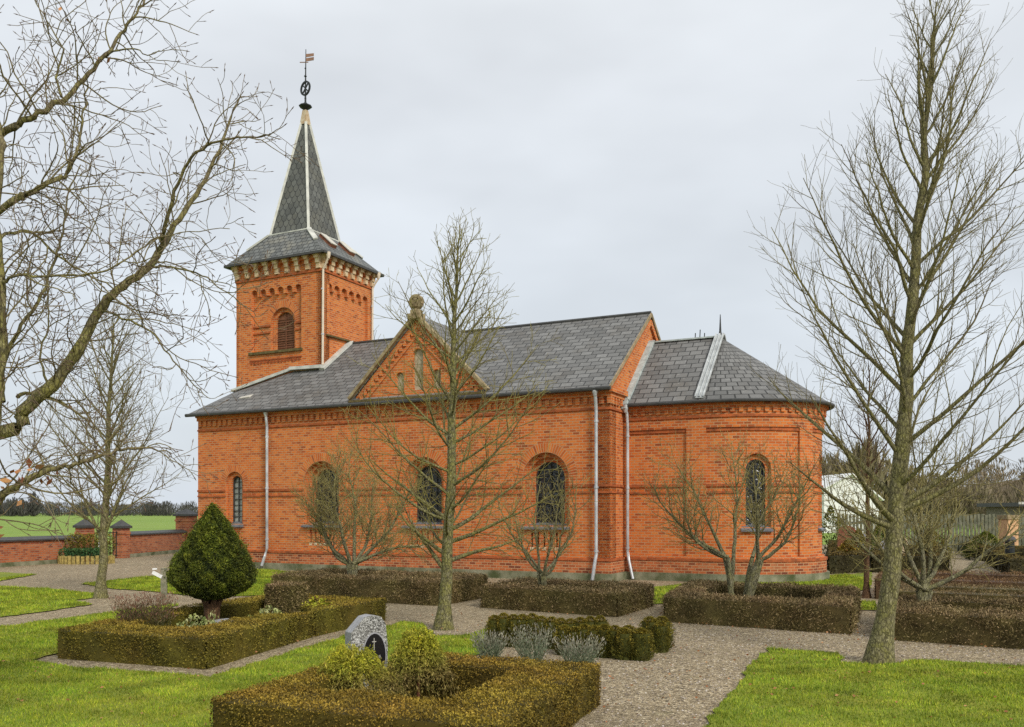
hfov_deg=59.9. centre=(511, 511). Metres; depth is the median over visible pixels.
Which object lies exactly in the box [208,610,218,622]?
young shoot
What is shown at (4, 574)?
lawn
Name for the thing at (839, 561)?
hedge
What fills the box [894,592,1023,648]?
box hedge
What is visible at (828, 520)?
conifer shrub
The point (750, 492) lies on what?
window
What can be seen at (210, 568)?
yew tree
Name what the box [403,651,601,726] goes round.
grave hedge
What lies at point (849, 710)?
lawn
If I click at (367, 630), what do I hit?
gravestone
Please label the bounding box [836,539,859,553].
conifer shrub
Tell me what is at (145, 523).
ground
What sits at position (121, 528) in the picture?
gate pier
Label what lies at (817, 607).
box hedge
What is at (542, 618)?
dwarf conifer
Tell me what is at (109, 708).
lawn
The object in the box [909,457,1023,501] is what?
hillside wood
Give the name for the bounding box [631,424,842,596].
fruit tree
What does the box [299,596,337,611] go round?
flower plant
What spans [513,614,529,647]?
dwarf conifer
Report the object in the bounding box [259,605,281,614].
variegated plant
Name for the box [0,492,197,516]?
distant treeline
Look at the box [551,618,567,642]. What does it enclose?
dwarf conifer
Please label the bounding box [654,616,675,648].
dwarf conifer
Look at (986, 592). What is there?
box hedge
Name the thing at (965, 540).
hedge
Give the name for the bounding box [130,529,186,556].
churchyard wall
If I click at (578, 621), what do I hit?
dwarf conifer
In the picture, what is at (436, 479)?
window
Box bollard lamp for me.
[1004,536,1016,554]
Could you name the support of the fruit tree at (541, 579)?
on the soil
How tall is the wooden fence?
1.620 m
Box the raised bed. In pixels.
[57,531,115,563]
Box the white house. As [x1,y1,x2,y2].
[822,473,883,532]
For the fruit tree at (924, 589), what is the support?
on the soil
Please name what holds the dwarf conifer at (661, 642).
on the gravel path
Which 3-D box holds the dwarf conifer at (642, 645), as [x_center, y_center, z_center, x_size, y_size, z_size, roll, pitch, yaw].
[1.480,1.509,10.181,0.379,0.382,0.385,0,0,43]
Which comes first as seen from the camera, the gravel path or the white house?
the gravel path
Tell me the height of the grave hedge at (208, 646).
0.422 m
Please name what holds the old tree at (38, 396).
on the lawn at (109, 708)
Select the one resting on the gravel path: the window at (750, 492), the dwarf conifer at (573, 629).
the dwarf conifer at (573, 629)
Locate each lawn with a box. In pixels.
[0,572,35,580]
[0,587,92,616]
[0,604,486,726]
[92,571,283,595]
[654,572,872,603]
[706,649,1023,726]
[860,601,875,609]
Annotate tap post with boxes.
[152,568,166,600]
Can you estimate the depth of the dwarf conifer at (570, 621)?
10.92 m
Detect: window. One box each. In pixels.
[231,476,242,526]
[301,469,338,527]
[401,466,442,528]
[520,462,568,529]
[741,459,772,531]
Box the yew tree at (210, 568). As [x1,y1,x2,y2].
[160,502,260,624]
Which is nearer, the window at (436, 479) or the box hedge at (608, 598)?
the box hedge at (608, 598)
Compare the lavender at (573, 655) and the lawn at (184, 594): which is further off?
the lawn at (184, 594)
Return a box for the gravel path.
[0,545,1023,726]
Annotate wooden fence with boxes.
[837,514,1023,551]
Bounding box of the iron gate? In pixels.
[96,531,117,555]
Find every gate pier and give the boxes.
[73,519,94,560]
[110,520,131,557]
[172,509,197,539]
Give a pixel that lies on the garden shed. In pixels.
(995, 508)
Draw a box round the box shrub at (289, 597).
[263,580,309,613]
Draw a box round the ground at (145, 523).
[0,513,980,559]
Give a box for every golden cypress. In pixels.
[313,641,406,696]
[376,625,458,699]
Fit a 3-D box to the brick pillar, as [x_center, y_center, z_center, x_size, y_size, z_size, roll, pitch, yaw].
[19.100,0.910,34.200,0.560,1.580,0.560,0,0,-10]
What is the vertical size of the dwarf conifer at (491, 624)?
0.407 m
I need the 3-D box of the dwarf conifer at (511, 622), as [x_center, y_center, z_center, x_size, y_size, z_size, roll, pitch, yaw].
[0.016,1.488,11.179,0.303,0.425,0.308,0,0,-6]
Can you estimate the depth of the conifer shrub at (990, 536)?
31.45 m
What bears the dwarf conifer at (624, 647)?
on the gravel path
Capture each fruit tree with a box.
[288,429,442,575]
[478,459,598,585]
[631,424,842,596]
[793,409,1023,602]
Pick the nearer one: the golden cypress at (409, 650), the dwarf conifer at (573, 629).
the golden cypress at (409, 650)
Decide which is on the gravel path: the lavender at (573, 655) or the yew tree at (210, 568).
the lavender at (573, 655)
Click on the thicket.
(971, 507)
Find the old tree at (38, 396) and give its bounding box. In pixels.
[0,0,318,546]
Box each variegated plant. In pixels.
[176,613,214,626]
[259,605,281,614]
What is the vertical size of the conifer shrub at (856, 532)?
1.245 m
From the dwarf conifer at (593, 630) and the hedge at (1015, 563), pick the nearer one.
the dwarf conifer at (593, 630)
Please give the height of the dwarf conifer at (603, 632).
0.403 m
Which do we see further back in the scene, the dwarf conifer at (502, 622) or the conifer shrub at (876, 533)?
the conifer shrub at (876, 533)
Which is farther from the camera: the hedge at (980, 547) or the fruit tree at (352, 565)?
the hedge at (980, 547)
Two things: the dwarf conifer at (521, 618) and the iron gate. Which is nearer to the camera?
the dwarf conifer at (521, 618)
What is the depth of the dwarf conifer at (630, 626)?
10.49 m
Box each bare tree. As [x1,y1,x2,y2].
[11,292,193,598]
[337,208,568,630]
[743,0,1023,663]
[822,339,913,597]
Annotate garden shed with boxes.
[977,502,1023,538]
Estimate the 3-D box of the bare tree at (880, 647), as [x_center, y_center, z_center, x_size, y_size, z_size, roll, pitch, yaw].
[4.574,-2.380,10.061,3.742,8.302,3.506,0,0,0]
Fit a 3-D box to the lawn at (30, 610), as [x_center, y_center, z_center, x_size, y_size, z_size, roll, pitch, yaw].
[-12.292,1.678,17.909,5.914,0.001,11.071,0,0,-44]
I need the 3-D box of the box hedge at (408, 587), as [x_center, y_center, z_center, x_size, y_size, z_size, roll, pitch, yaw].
[-2.631,1.433,17.689,4.120,0.579,2.089,0,0,26]
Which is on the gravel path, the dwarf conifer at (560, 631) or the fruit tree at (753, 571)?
the dwarf conifer at (560, 631)
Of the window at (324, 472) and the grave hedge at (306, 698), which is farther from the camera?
the window at (324, 472)
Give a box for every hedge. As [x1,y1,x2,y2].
[56,605,315,669]
[188,593,386,636]
[209,665,570,726]
[270,566,488,605]
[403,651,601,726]
[478,576,656,616]
[658,577,862,634]
[826,544,863,573]
[827,539,836,547]
[870,545,950,572]
[871,567,1023,598]
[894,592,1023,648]
[899,580,1023,599]
[954,535,1021,550]
[962,541,1023,560]
[984,546,1023,573]
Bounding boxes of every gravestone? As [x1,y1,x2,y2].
[345,614,387,689]
[837,526,856,548]
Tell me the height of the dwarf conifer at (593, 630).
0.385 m
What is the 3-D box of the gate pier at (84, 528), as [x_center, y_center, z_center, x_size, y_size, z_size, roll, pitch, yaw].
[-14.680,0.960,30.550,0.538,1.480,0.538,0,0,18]
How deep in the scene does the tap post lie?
16.81 m
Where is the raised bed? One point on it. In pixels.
(85, 556)
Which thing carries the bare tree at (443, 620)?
on the gravel path
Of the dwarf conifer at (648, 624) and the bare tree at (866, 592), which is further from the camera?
the bare tree at (866, 592)
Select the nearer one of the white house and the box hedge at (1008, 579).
the box hedge at (1008, 579)
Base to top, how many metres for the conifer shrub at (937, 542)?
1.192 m
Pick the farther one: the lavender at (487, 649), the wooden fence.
the wooden fence
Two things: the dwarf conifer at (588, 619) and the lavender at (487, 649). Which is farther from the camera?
the dwarf conifer at (588, 619)
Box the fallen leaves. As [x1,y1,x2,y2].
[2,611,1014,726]
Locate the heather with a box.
[108,589,178,626]
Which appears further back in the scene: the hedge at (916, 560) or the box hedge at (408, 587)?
the hedge at (916, 560)
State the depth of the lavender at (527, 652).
9.71 m
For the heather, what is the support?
on the soil
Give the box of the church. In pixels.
[185,51,834,582]
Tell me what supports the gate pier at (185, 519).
on the ground at (145, 523)
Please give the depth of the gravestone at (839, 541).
29.35 m
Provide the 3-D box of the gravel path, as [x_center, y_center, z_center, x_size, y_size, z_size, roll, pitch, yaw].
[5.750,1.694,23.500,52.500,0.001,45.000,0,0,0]
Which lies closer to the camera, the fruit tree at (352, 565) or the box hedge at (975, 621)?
the box hedge at (975, 621)
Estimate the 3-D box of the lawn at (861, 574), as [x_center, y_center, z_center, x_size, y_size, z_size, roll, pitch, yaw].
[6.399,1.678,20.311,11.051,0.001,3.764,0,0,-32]
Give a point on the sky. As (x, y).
(618, 154)
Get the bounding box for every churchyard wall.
[0,535,83,566]
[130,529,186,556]
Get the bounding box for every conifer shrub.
[822,505,840,555]
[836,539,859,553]
[848,529,870,564]
[870,525,885,551]
[915,532,955,553]
[961,531,1003,559]
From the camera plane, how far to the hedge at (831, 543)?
33.64 m
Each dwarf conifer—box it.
[483,614,499,646]
[495,612,508,646]
[503,614,517,647]
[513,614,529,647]
[523,613,538,647]
[531,615,547,648]
[543,616,556,648]
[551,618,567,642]
[551,624,572,655]
[562,626,581,653]
[564,618,574,628]
[572,617,587,626]
[572,623,590,656]
[584,615,596,624]
[585,624,600,657]
[593,615,611,627]
[594,623,611,657]
[601,625,623,658]
[609,627,635,659]
[623,624,635,630]
[628,627,657,660]
[638,616,657,649]
[650,620,672,652]
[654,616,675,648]
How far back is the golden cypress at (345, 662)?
7.29 m
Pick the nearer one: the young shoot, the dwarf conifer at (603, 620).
the dwarf conifer at (603, 620)
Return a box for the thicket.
[822,436,1023,526]
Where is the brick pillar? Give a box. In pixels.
[997,515,1019,545]
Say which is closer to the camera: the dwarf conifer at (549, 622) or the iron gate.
the dwarf conifer at (549, 622)
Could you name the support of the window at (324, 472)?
in the church
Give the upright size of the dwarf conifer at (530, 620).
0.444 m
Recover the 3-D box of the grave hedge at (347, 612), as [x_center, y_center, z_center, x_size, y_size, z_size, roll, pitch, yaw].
[-3.307,1.498,13.350,2.213,0.431,2.046,0,0,21]
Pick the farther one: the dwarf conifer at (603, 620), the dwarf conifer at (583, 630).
the dwarf conifer at (603, 620)
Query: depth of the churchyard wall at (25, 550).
28.25 m
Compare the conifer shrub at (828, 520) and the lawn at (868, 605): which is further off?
the conifer shrub at (828, 520)
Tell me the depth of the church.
23.54 m
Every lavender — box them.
[469,629,510,657]
[509,620,555,661]
[552,632,605,662]
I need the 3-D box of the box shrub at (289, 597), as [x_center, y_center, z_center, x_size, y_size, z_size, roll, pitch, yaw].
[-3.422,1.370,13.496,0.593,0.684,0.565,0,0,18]
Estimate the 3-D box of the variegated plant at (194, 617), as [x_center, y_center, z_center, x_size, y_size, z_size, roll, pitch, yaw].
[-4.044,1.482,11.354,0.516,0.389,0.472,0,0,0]
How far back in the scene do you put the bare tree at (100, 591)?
17.50 m
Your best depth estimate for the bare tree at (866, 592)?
17.44 m
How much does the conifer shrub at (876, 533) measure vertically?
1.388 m
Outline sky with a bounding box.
[0,0,1023,512]
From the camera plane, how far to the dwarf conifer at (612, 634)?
10.25 m
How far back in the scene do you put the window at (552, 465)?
22.59 m

